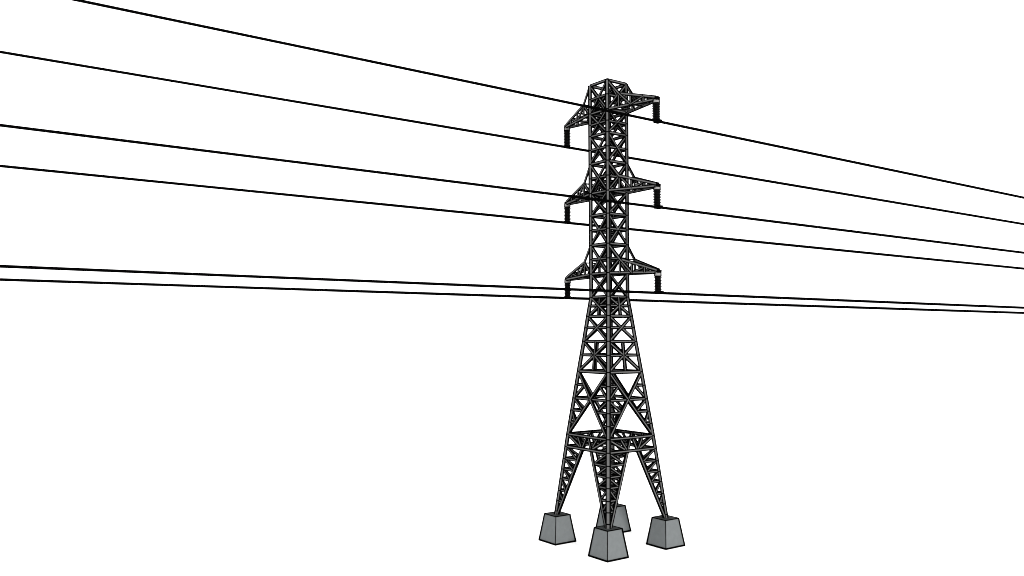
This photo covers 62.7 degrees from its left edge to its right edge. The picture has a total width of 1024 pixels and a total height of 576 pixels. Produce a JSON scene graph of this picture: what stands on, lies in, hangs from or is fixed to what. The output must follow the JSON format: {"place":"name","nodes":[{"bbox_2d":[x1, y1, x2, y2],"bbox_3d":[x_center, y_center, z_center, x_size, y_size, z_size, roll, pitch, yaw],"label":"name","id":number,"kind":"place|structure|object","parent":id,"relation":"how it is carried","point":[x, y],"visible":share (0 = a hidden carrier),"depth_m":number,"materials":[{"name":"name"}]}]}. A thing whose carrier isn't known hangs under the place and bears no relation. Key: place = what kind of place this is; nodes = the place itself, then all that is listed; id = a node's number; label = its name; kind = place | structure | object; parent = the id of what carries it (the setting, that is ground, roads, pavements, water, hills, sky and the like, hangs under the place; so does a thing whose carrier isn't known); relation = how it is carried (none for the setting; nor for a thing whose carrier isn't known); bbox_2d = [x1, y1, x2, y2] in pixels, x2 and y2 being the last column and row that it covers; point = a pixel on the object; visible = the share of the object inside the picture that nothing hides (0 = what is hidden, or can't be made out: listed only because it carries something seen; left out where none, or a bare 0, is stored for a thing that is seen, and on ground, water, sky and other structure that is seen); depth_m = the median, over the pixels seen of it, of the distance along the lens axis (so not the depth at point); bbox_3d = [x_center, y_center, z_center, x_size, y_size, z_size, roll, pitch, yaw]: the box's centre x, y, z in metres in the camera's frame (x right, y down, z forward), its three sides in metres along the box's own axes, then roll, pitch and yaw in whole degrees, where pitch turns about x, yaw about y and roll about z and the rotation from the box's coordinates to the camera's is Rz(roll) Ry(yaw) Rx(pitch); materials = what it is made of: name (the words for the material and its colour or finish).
{"place":"outdoors","nodes":[
{"label":"outdoors","id":0,"kind":"place"},
{"bbox_2d":[0,337,1023,575],"bbox_3d":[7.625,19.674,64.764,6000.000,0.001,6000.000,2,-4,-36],"label":"ground","id":1,"kind":"structure","parent":0,"point":[444,456],"depth_m":109.83,"materials":[{"name":"white"}]},
{"bbox_2d":[538,512,575,545],"bbox_3d":[3.531,18.643,65.484,2.152,2.134,2.152,2,-4,-36],"label":"concrete footing","id":2,"kind":"object","parent":1,"relation":"on","point":[555,529],"visible":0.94,"depth_m":64.92,"materials":[{"name":"grey concrete"}]},
{"bbox_2d":[588,525,628,562],"bbox_3d":[6.963,18.381,60.734,2.152,2.134,2.152,2,-4,-36],"label":"concrete footing","id":3,"kind":"object","parent":1,"relation":"on","point":[608,545],"visible":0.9,"depth_m":60.17,"materials":[{"name":"grey concrete"}]},
{"bbox_2d":[554,78,668,528],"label":"transmission tower","id":4,"kind":"structure","parent":3,"relation":"on","point":[611,384],"depth_m":64.95,"materials":[{"name":"grey metal"}]},
{"bbox_2d":[563,127,570,148],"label":"insulator","id":5,"kind":"object","parent":4,"relation":"attached to","point":[566,136],"visible":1,"depth_m":69.97,"materials":[{"name":"black ceramic"}]},
{"bbox_2d":[0,50,1023,224],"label":"power line","id":6,"kind":"object","parent":5,"relation":"attached to","point":[477,132],"visible":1,"depth_m":65.04,"materials":[{"name":"black metal"}]},
{"bbox_2d":[564,203,570,223],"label":"insulator","id":7,"kind":"object","parent":4,"relation":"attached to","point":[567,212],"visible":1,"depth_m":69.62,"materials":[{"name":"black ceramic"}]},
{"bbox_2d":[0,164,1023,269],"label":"power line","id":8,"kind":"object","parent":7,"relation":"attached to","point":[475,213],"visible":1,"depth_m":64.70,"materials":[{"name":"black metal"}]},
{"bbox_2d":[564,279,570,298],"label":"insulator","id":9,"kind":"object","parent":4,"relation":"attached to","point":[567,284],"visible":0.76,"depth_m":69.29,"materials":[{"name":"black ceramic"}]},
{"bbox_2d":[0,278,1023,313],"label":"power line","id":10,"kind":"object","parent":9,"relation":"attached to","point":[478,295],"visible":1,"depth_m":64.42,"materials":[{"name":"black metal"}]},
{"bbox_2d":[652,98,661,123],"bbox_3d":[10.630,-13.019,61.817,0.630,1.817,0.673,2,-4,-36],"label":"insulator","id":11,"kind":"object","parent":4,"relation":"attached to","point":[656,106],"visible":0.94,"depth_m":61.64,"materials":[{"name":"black ceramic"}]},
{"bbox_2d":[72,0,1023,198],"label":"power line","id":12,"kind":"object","parent":11,"relation":"attached to","point":[516,91],"visible":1,"depth_m":54.83,"materials":[{"name":"black metal"}]},
{"bbox_2d":[653,185,662,208],"bbox_3d":[10.630,-6.642,61.466,0.630,1.724,0.673,2,-4,-36],"label":"insulator","id":13,"kind":"object","parent":4,"relation":"attached to","point":[657,196],"visible":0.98,"depth_m":61.28,"materials":[{"name":"black ceramic"}]},
{"bbox_2d":[0,124,1023,253],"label":"power line","id":14,"kind":"object","parent":13,"relation":"attached to","point":[460,182],"visible":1,"depth_m":52.52,"materials":[{"name":"black metal"}]},
{"bbox_2d":[654,272,663,293],"bbox_3d":[10.630,-0.366,61.120,0.630,1.656,0.673,2,-4,-36],"label":"insulator","id":15,"kind":"object","parent":4,"relation":"attached to","point":[657,280],"visible":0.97,"depth_m":60.93,"materials":[{"name":"black ceramic"}]},
{"bbox_2d":[0,265,1023,308],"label":"power line","id":16,"kind":"object","parent":15,"relation":"attached to","point":[465,285],"visible":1,"depth_m":52.20,"materials":[{"name":"black metal"}]},
{"bbox_2d":[595,503,630,532],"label":"concrete footing","id":17,"kind":"object","parent":1,"relation":"on","point":[621,519],"visible":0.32,"depth_m":68.50,"materials":[{"name":"grey concrete"}]},
{"bbox_2d":[646,515,685,549],"bbox_3d":[11.720,18.570,64.162,2.152,2.134,2.152,2,-4,-36],"label":"concrete footing","id":18,"kind":"object","parent":1,"relation":"on","point":[665,533],"visible":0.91,"depth_m":63.60,"materials":[{"name":"grey concrete"}]},
{"bbox_2d":[0,0,1023,338],"label":"sky","id":19,"kind":"structure","parent":0,"point":[931,88],"materials":[{"name":"white"}]}
]}

